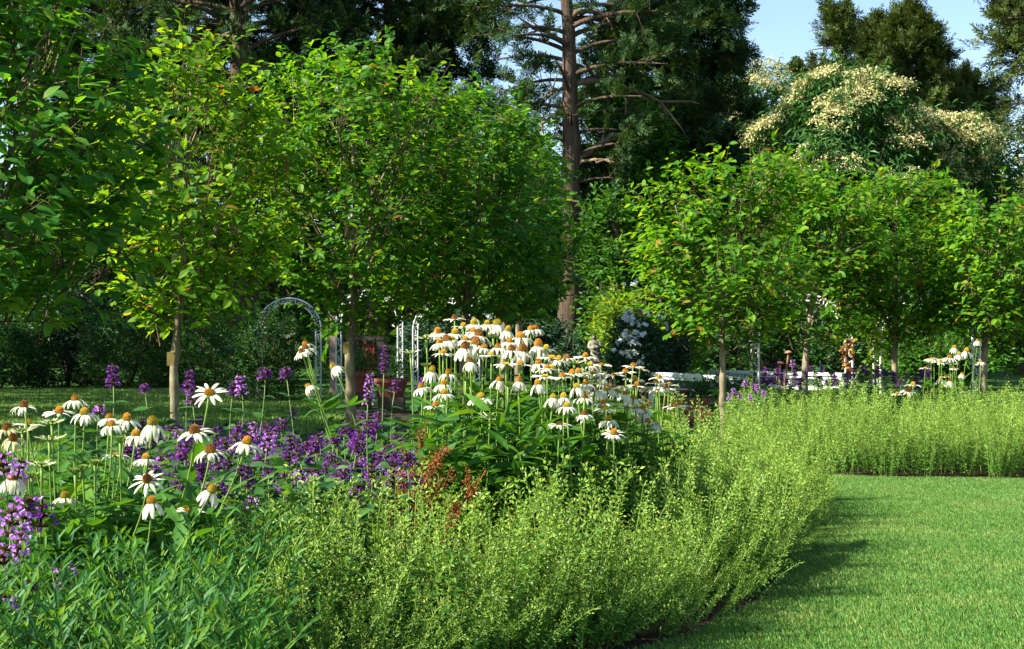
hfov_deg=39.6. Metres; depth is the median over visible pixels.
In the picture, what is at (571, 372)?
coneflower
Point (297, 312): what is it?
leafy tree
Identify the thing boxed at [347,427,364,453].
catmint
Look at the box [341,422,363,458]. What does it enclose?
catmint
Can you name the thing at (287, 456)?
catmint
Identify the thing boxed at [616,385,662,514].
coneflower
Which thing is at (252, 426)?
catmint
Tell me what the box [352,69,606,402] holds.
hornbeam tree
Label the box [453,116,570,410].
hornbeam tree
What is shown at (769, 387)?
catmint
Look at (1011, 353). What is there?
leafy tree
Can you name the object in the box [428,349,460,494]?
coneflower
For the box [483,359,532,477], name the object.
coneflower
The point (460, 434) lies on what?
coneflower
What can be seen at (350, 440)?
catmint
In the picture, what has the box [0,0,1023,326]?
sky
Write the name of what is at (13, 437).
coneflower
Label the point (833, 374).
catmint
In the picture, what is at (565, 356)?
coneflower
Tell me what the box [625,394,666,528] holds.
coneflower
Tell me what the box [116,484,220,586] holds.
coneflower
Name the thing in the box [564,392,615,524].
coneflower
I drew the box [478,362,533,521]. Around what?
coneflower
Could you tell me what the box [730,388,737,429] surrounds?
catmint
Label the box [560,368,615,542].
coneflower
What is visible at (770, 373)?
white balustrade
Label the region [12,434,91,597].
coneflower
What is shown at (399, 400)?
terracotta pot
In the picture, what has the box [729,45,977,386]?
flowering tree
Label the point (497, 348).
coneflower
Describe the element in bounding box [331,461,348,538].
catmint
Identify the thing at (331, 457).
catmint
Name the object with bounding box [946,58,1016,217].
cedar tree
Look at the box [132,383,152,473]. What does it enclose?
catmint
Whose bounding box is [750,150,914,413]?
hornbeam tree
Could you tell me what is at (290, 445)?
catmint
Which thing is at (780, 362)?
mushroom ornament
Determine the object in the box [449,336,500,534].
coneflower
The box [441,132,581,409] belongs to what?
hornbeam tree
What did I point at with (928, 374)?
catmint
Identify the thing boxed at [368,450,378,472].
catmint
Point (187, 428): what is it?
catmint
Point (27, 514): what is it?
catmint
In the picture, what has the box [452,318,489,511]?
coneflower
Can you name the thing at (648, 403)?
coneflower
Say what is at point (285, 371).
catmint
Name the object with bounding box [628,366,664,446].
coneflower
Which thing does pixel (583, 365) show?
coneflower
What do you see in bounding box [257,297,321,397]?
garden arch
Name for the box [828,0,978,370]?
cedar tree
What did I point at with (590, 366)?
coneflower
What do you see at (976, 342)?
coneflower
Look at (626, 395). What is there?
coneflower
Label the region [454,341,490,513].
coneflower
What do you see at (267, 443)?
catmint
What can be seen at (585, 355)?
coneflower
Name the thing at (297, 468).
catmint
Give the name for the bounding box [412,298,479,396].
garden arch
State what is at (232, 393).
catmint
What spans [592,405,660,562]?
coneflower
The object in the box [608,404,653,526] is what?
coneflower
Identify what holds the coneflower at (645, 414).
on the flower bed soil at (648, 637)
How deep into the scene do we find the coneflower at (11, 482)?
4.06 m
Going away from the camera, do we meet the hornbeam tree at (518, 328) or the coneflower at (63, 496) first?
the coneflower at (63, 496)
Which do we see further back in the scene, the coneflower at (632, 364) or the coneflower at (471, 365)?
the coneflower at (632, 364)
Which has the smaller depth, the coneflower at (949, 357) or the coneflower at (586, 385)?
the coneflower at (586, 385)
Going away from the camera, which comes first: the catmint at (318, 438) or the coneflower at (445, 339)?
the coneflower at (445, 339)
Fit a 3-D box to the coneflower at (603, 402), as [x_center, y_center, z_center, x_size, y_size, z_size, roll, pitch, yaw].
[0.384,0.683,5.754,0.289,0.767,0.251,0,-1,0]
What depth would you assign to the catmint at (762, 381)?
14.10 m
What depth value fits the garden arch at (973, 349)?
17.79 m
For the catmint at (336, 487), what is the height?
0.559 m
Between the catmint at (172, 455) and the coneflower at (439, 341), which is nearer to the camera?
the catmint at (172, 455)
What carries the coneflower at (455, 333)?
on the flower bed soil at (648, 637)
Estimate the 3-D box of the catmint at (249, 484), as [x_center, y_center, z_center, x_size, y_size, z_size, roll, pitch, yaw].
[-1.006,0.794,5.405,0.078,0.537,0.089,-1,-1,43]
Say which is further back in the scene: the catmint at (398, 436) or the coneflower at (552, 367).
the catmint at (398, 436)
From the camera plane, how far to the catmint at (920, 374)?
14.66 m
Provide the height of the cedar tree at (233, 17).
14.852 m
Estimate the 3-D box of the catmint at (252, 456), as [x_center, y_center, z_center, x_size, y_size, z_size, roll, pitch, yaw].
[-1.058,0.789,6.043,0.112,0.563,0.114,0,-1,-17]
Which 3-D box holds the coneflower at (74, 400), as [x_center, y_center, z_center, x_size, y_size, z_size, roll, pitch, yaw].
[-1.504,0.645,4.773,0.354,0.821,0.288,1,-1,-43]
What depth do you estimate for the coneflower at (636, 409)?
6.05 m
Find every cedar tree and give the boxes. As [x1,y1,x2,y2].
[0,0,230,365]
[91,0,373,382]
[251,0,521,379]
[456,0,707,385]
[579,0,792,373]
[778,0,865,371]
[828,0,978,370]
[847,3,893,355]
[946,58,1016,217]
[956,0,1023,218]
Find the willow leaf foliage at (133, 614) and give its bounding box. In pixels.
[0,497,340,648]
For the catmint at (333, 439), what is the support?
on the flower bed soil at (648, 637)
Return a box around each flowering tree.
[709,53,824,369]
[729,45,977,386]
[885,90,1023,385]
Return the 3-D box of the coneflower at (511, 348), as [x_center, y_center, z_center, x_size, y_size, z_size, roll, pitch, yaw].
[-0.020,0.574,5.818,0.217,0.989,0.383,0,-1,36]
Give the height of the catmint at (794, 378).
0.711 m
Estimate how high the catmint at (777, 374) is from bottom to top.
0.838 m
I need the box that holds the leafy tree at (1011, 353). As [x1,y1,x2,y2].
[943,239,1023,398]
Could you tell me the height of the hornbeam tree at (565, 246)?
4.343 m
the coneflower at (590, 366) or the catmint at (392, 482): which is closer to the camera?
the catmint at (392, 482)
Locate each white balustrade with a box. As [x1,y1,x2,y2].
[646,372,746,402]
[707,370,844,392]
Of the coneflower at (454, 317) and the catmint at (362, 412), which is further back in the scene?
the catmint at (362, 412)
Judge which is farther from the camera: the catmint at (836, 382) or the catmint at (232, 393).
the catmint at (836, 382)
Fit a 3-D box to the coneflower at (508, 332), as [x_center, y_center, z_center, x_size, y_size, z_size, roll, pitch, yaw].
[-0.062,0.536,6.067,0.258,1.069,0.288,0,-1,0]
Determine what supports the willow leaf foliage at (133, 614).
on the flower bed soil at (648, 637)
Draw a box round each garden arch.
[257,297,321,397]
[335,290,403,398]
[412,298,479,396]
[751,294,853,393]
[873,291,980,398]
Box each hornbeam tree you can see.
[0,0,178,345]
[48,5,312,429]
[199,25,504,432]
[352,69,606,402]
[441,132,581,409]
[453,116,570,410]
[478,132,580,378]
[615,128,837,443]
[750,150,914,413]
[815,158,984,392]
[909,166,1023,407]
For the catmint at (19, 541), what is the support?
on the flower bed soil at (648, 637)
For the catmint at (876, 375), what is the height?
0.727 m
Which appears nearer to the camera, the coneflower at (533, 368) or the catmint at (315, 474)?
the catmint at (315, 474)
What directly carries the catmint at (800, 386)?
on the flower bed soil at (983, 473)
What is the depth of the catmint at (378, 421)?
6.85 m
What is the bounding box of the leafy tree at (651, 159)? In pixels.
[556,73,693,381]
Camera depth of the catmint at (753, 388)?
13.24 m
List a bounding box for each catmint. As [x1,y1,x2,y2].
[0,451,25,576]
[0,457,32,637]
[0,502,30,625]
[0,543,27,622]
[0,593,28,647]
[7,493,43,647]
[7,530,32,646]
[18,579,39,641]
[21,497,58,616]
[38,371,457,610]
[53,563,90,604]
[85,403,106,493]
[98,364,128,468]
[122,444,138,474]
[126,440,143,474]
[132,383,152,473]
[137,416,146,452]
[137,441,145,488]
[142,438,155,468]
[142,464,161,491]
[148,438,164,515]
[152,454,166,504]
[153,449,172,518]
[153,455,165,489]
[158,425,176,475]
[168,449,183,476]
[168,467,181,497]
[171,436,196,535]
[172,427,181,443]
[172,476,194,518]
[173,442,188,492]
[176,368,196,469]
[182,420,195,444]
[183,386,200,541]
[190,416,201,424]
[193,461,209,526]
[194,457,210,542]
[196,416,208,432]
[196,470,205,507]
[199,481,224,536]
[201,442,224,482]
[208,445,230,483]
[208,474,229,542]
[211,426,224,467]
[211,489,231,531]
[218,435,233,467]
[221,422,230,432]
[222,374,250,527]
[222,382,239,523]
[222,451,239,534]
[224,460,237,484]
[227,424,243,477]
[228,432,250,530]
[228,464,252,523]
[236,420,254,506]
[239,433,254,487]
[239,463,259,533]
[243,495,266,564]
[246,366,274,519]
[246,420,257,458]
[248,425,259,473]
[248,434,260,478]
[249,431,276,518]
[251,444,271,540]
[251,450,271,497]
[258,423,279,470]
[258,461,281,567]
[266,430,285,534]
[271,418,289,454]
[273,471,294,546]
[277,365,309,461]
[277,432,297,533]
[280,451,296,539]
[285,408,297,431]
[287,436,308,530]
[287,445,312,515]
[287,469,310,543]
[299,471,325,554]
[300,440,314,499]
[306,455,315,482]
[306,460,327,554]
[307,432,315,451]
[307,439,322,478]
[309,431,326,553]
[315,438,335,478]
[318,456,329,510]
[320,465,345,548]
[322,451,338,527]
[323,436,342,502]
[329,460,352,536]
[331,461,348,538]
[332,437,342,459]
[338,422,351,480]
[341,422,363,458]
[343,434,370,526]
[345,428,363,462]
[345,487,365,556]
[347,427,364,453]
[348,476,368,532]
[350,460,363,498]
[353,420,376,467]
[356,409,369,463]
[357,455,377,474]
[358,462,382,556]
[359,415,376,457]
[361,422,374,482]
[365,479,380,562]
[367,490,388,543]
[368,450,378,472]
[370,410,384,476]
[373,450,390,507]
[374,343,392,521]
[379,378,401,442]
[380,444,402,543]
[381,442,394,541]
[383,473,404,532]
[384,466,401,533]
[391,473,412,545]
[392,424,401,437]
[393,433,403,450]
[394,473,423,603]
[395,450,420,593]
[405,449,422,533]
[409,377,428,423]
[721,394,731,436]
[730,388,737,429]
[736,392,745,428]
[737,380,747,429]
[743,394,753,414]
[750,381,758,410]
[752,383,762,423]
[758,390,766,431]
[760,366,769,390]
[760,372,767,387]
[763,381,768,406]
[767,376,775,403]
[769,379,779,396]
[772,358,782,402]
[773,368,780,403]
[778,368,785,393]
[785,377,791,399]
[788,360,795,389]
[789,372,798,405]
[790,365,797,387]
[797,382,806,399]
[798,377,805,396]
[803,372,809,409]
[805,365,813,391]
[816,375,823,393]
[817,364,824,388]
[827,371,835,390]
[832,379,841,397]
[841,373,848,395]
[849,367,858,391]
[850,374,857,394]
[860,364,869,401]
[867,377,874,401]
[873,369,880,389]
[875,365,881,392]
[879,369,889,394]
[890,372,897,388]
[896,379,904,400]
[902,372,909,392]
[913,377,922,393]
[917,366,924,384]
[921,369,927,382]
[925,372,932,392]
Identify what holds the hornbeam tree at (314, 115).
on the lawn at (1014, 382)
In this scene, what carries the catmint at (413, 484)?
on the flower bed soil at (648, 637)
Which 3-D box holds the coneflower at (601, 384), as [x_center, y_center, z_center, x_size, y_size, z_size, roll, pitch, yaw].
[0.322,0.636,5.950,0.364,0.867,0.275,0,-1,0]
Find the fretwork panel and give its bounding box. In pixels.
[354,337,384,396]
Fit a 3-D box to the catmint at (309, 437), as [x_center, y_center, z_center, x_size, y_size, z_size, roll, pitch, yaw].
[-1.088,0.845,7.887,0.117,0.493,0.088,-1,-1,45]
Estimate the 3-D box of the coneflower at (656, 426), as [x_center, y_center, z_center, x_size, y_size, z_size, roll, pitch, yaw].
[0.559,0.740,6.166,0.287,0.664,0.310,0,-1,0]
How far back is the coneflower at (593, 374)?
5.93 m
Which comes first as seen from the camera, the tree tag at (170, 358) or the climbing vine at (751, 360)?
the tree tag at (170, 358)
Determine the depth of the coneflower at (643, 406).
6.13 m
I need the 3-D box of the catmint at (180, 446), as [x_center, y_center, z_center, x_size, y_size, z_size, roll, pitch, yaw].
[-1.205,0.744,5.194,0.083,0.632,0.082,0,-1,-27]
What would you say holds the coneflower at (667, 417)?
on the flower bed soil at (648, 637)
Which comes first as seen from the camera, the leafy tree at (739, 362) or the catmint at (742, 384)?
the catmint at (742, 384)
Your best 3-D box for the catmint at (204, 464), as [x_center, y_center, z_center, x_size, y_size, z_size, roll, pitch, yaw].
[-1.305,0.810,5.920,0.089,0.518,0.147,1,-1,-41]
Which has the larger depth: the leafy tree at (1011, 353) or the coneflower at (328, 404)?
the leafy tree at (1011, 353)
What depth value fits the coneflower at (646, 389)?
6.32 m
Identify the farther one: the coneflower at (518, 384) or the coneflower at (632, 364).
the coneflower at (632, 364)
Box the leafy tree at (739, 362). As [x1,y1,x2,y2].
[658,233,828,377]
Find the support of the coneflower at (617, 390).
on the flower bed soil at (648, 637)
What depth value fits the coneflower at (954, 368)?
12.59 m
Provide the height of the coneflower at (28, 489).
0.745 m
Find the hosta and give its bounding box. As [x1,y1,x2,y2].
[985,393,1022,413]
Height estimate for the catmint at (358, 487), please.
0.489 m
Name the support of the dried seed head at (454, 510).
on the flower bed soil at (648, 637)
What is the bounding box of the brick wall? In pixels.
[661,397,754,420]
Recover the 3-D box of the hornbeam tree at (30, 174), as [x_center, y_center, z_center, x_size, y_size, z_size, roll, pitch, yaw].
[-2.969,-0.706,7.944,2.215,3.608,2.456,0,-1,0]
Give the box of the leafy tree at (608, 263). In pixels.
[564,178,678,388]
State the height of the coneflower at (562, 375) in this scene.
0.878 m
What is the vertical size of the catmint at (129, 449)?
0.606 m
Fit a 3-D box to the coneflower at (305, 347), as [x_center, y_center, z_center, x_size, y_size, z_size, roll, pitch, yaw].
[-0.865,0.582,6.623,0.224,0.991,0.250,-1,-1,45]
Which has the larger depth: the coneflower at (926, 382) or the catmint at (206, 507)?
the coneflower at (926, 382)
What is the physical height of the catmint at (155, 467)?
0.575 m
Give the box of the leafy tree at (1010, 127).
[961,115,1023,374]
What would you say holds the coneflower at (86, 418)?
on the flower bed soil at (648, 637)
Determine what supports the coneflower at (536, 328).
on the flower bed soil at (648, 637)
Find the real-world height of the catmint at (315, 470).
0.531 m
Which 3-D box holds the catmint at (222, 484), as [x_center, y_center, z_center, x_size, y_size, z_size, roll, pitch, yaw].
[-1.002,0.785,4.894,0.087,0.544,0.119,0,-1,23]
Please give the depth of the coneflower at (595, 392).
5.78 m
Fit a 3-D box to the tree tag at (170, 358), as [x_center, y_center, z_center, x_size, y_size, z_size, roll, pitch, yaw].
[-2.857,0.262,11.912,0.059,0.166,0.033,0,-1,0]
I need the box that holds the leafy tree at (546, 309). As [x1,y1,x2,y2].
[404,164,590,380]
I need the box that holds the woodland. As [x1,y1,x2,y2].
[0,191,1023,367]
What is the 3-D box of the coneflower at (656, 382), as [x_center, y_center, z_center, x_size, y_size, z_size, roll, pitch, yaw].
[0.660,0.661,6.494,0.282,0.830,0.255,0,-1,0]
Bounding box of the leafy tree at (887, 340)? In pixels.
[861,217,1001,399]
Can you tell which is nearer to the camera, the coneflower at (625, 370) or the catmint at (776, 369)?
the coneflower at (625, 370)
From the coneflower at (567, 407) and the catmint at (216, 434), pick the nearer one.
the coneflower at (567, 407)
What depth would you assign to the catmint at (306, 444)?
6.57 m
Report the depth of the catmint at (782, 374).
14.21 m
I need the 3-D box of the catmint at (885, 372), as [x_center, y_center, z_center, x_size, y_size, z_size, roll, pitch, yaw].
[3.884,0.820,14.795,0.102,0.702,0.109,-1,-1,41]
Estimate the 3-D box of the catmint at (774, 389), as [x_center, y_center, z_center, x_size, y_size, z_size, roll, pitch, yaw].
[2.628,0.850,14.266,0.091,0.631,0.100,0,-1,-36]
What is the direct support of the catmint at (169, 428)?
on the flower bed soil at (648, 637)
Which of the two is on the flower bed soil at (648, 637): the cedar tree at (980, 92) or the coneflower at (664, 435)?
the coneflower at (664, 435)
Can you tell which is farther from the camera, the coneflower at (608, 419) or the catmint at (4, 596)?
the coneflower at (608, 419)
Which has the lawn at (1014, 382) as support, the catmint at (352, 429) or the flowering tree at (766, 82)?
the flowering tree at (766, 82)
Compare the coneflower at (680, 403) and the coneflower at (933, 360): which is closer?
the coneflower at (680, 403)
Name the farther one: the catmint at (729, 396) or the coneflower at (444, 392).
the catmint at (729, 396)
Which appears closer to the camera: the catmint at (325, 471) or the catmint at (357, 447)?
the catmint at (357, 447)
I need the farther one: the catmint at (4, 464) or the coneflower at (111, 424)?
the coneflower at (111, 424)
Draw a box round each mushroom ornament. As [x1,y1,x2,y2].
[777,361,783,410]
[783,350,791,407]
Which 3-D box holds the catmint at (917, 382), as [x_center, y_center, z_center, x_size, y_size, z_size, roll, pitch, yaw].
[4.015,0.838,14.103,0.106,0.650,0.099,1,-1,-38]
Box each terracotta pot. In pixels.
[342,346,377,408]
[367,349,414,411]
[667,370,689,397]
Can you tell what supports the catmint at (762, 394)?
on the flower bed soil at (983, 473)
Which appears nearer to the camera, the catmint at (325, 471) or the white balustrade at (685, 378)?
the catmint at (325, 471)
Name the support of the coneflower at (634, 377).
on the flower bed soil at (648, 637)
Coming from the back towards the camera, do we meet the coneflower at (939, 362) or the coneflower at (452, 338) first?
the coneflower at (939, 362)
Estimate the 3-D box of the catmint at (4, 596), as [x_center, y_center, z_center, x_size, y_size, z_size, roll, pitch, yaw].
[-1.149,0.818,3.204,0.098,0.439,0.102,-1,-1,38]
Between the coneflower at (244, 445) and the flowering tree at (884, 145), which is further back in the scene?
the flowering tree at (884, 145)
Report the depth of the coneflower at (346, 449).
6.90 m
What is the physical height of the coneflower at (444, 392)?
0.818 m
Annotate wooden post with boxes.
[328,311,335,392]
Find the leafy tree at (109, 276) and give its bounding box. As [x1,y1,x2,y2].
[1,172,179,382]
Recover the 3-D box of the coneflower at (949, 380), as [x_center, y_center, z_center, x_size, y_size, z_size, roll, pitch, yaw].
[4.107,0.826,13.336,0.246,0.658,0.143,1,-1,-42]
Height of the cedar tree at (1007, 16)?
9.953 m
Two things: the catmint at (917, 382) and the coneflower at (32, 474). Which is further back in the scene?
the catmint at (917, 382)
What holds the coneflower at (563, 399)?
on the flower bed soil at (648, 637)
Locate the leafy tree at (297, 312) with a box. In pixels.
[177,184,358,378]
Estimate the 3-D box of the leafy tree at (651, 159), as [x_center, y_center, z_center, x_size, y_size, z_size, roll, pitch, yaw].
[2.645,-2.249,33.964,3.861,7.304,3.780,-1,-1,39]
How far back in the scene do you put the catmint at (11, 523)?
3.59 m
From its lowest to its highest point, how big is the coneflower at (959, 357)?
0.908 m
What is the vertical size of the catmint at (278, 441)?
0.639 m
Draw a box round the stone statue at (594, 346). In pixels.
[582,334,607,401]
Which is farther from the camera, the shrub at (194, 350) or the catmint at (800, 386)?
the shrub at (194, 350)
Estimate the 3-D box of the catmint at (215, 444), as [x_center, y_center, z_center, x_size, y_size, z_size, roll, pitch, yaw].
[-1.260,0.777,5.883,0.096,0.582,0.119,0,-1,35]
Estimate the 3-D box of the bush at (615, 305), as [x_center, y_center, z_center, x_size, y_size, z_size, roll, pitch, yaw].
[2.365,0.098,24.849,2.502,2.388,2.630,0,-1,0]
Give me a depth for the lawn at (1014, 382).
29.89 m
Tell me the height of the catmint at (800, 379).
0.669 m
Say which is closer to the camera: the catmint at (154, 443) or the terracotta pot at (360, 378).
the catmint at (154, 443)
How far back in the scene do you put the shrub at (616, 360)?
22.90 m
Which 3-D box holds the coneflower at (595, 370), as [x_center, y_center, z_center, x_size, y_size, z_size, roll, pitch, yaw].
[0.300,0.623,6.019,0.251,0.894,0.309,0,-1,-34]
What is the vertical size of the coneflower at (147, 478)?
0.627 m
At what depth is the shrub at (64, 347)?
30.48 m
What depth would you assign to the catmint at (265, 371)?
6.20 m
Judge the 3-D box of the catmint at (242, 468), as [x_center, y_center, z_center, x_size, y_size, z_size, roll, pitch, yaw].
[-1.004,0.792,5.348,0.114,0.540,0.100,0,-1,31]
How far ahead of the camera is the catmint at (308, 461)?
6.46 m
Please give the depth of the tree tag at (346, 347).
14.85 m
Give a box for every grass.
[0,386,410,468]
[628,472,1023,648]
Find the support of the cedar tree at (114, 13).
on the lawn at (1014, 382)
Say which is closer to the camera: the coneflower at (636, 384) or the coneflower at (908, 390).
the coneflower at (636, 384)
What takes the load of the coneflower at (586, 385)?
on the flower bed soil at (648, 637)
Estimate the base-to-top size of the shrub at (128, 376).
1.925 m
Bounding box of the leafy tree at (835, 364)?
[770,219,923,389]
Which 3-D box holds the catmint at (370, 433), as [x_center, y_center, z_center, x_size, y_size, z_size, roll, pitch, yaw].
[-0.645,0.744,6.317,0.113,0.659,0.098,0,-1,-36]
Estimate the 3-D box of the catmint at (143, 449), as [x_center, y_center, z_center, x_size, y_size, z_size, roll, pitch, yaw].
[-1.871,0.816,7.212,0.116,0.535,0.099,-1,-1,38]
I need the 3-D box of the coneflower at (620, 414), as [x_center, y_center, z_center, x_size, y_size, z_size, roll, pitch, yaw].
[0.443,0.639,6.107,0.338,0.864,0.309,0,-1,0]
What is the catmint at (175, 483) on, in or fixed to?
on the flower bed soil at (648, 637)
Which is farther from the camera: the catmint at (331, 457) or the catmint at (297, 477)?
the catmint at (331, 457)
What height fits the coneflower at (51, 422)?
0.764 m
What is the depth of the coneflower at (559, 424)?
5.24 m
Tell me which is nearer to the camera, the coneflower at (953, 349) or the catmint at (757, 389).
the catmint at (757, 389)
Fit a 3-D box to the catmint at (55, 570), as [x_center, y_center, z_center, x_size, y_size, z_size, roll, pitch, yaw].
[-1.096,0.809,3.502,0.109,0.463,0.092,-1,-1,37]
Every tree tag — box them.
[167,346,174,365]
[343,337,349,352]
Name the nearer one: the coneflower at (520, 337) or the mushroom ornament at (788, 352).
the coneflower at (520, 337)
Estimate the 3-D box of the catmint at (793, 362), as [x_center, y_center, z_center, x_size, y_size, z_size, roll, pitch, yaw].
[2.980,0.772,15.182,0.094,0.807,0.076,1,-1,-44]
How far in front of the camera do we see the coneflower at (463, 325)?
6.11 m
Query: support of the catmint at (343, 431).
on the flower bed soil at (648, 637)
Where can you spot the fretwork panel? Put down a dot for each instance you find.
(380, 341)
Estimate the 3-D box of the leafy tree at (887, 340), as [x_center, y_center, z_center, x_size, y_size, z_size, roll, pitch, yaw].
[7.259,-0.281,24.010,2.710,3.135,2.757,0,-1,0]
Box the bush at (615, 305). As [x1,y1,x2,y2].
[576,262,718,398]
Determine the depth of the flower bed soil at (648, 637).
5.00 m
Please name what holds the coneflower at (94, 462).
on the flower bed soil at (648, 637)
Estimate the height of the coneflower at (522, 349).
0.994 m
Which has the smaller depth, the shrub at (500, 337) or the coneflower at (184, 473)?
the coneflower at (184, 473)
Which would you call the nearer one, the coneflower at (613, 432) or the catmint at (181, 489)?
the catmint at (181, 489)
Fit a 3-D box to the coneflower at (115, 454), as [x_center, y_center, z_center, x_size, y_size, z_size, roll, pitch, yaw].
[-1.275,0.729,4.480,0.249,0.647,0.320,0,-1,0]
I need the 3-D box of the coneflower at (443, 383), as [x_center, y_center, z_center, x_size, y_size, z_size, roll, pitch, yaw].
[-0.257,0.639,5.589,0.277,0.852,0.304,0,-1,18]
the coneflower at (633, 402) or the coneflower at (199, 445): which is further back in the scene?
the coneflower at (633, 402)
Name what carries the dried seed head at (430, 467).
on the flower bed soil at (648, 637)
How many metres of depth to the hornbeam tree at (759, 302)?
13.26 m
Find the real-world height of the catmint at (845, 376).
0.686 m
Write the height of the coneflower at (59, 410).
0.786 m
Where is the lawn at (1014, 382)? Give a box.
[0,344,1023,648]
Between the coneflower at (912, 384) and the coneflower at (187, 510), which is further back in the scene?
the coneflower at (912, 384)
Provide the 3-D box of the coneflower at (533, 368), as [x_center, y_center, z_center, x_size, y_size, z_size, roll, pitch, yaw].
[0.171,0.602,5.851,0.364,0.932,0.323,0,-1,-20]
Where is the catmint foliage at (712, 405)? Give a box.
[701,385,999,434]
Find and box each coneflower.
[0,388,679,622]
[0,422,44,570]
[0,424,63,635]
[0,433,61,605]
[0,471,103,593]
[0,474,29,612]
[9,418,57,602]
[10,459,82,599]
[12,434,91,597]
[25,405,83,551]
[26,491,79,575]
[38,417,96,583]
[40,467,111,587]
[44,464,134,588]
[46,407,99,502]
[46,420,126,561]
[61,394,112,518]
[64,459,137,589]
[68,470,165,586]
[70,429,149,538]
[73,413,128,553]
[79,412,140,564]
[85,435,163,549]
[86,415,169,554]
[86,495,197,598]
[98,452,140,525]
[116,453,165,537]
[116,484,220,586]
[128,443,232,597]
[131,424,214,618]
[150,507,205,554]
[151,383,227,554]
[180,435,263,591]
[294,348,366,553]
[297,343,340,482]
[300,340,373,469]
[305,383,381,522]
[330,362,371,504]
[371,383,448,561]
[383,350,422,465]
[390,332,441,494]
[400,363,442,501]
[402,365,464,541]
[406,401,466,551]
[412,369,457,551]
[415,327,460,422]
[415,338,455,495]
[422,379,476,535]
[424,335,467,516]
[424,388,474,526]
[428,314,464,504]
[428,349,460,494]
[432,334,468,499]
[440,322,506,505]
[440,335,486,534]
[444,377,495,549]
[446,326,495,531]
[447,357,495,511]
[448,328,478,512]
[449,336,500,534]
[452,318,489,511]
[453,329,499,511]
[453,392,525,545]
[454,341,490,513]
[461,333,505,487]
[466,412,511,560]
[467,343,514,514]
[467,351,506,517]
[475,382,537,518]
[477,344,538,520]
[478,320,504,439]
[478,338,527,495]
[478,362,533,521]
[480,318,514,545]
[480,375,531,536]
[481,343,516,537]
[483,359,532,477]
[483,376,545,539]
[494,325,518,461]
[505,338,549,513]
[506,343,538,497]
[506,393,568,540]
[509,326,552,521]
[509,332,540,468]
[512,374,590,507]
[514,358,565,503]
[515,344,575,463]
[515,364,579,517]
[524,365,560,524]
[526,324,560,450]
[527,421,589,562]
[530,354,596,500]
[530,379,603,520]
[533,392,594,541]
[536,369,587,526]
[538,355,565,475]
[538,355,577,492]
[549,358,602,525]
[550,372,597,528]
[553,383,621,530]
[556,401,595,550]
[559,410,609,551]
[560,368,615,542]
[561,374,625,496]
[564,379,606,523]
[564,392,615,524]
[565,367,616,471]
[567,352,600,475]
[570,362,612,451]
[571,384,613,532]
[572,361,599,475]
[575,415,630,527]
[576,363,622,528]
[579,399,639,527]
[581,371,623,513]
[583,385,643,528]
[587,428,663,538]
[589,380,644,527]
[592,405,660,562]
[599,373,650,489]
[599,388,643,526]
[602,385,654,519]
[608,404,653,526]
[613,362,644,478]
[613,375,653,488]
[616,368,648,459]
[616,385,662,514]
[617,389,653,475]
[622,404,648,497]
[624,399,675,499]
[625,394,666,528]
[626,381,671,494]
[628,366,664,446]
[631,388,663,514]
[634,404,670,504]
[635,408,651,507]
[636,420,664,514]
[637,418,671,525]
[639,388,705,501]
[645,374,683,484]
[645,379,683,491]
[648,382,688,492]
[653,384,685,480]
[657,402,697,503]
[661,388,698,473]
[663,401,718,511]
[900,387,917,413]
[904,382,920,417]
[912,367,930,410]
[923,357,937,404]
[925,357,940,399]
[926,376,944,398]
[932,360,946,399]
[937,358,948,395]
[940,345,960,415]
[942,354,958,413]
[944,378,957,399]
[949,352,963,409]
[949,367,962,415]
[953,347,972,397]
[955,372,965,422]
[967,359,992,426]
[968,338,981,397]
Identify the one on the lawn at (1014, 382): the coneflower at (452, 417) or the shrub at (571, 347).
the shrub at (571, 347)
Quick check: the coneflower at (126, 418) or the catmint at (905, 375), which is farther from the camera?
the catmint at (905, 375)
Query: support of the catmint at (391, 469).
on the flower bed soil at (648, 637)
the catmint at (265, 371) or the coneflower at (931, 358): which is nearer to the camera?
the catmint at (265, 371)
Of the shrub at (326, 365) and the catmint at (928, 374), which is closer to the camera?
the catmint at (928, 374)
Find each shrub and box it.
[0,313,55,387]
[13,281,123,387]
[68,306,184,387]
[127,273,228,381]
[155,306,283,388]
[211,298,315,401]
[304,309,392,386]
[389,310,487,382]
[449,295,509,392]
[480,275,540,372]
[495,313,574,390]
[538,327,608,397]
[598,279,680,400]
[636,278,700,396]
[686,370,767,398]
[888,327,990,403]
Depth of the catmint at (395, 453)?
5.73 m
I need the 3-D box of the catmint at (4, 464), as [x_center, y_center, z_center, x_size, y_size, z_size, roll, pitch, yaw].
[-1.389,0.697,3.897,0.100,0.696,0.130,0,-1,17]
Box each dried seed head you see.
[368,420,434,588]
[388,444,445,543]
[390,461,458,561]
[398,447,453,539]
[413,487,473,586]
[429,463,485,554]
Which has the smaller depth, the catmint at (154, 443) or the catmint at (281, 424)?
the catmint at (281, 424)
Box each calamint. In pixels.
[174,384,860,648]
[719,369,1023,477]
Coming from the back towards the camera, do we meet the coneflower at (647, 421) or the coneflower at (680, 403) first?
the coneflower at (680, 403)
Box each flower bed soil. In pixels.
[0,476,809,648]
[357,410,1023,478]
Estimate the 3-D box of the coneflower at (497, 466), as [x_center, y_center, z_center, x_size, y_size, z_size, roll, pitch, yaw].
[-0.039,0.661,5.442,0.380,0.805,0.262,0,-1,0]
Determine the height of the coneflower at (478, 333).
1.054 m
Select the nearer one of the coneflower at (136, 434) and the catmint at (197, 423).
the coneflower at (136, 434)
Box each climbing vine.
[744,339,759,391]
[836,338,858,382]
[859,330,889,384]

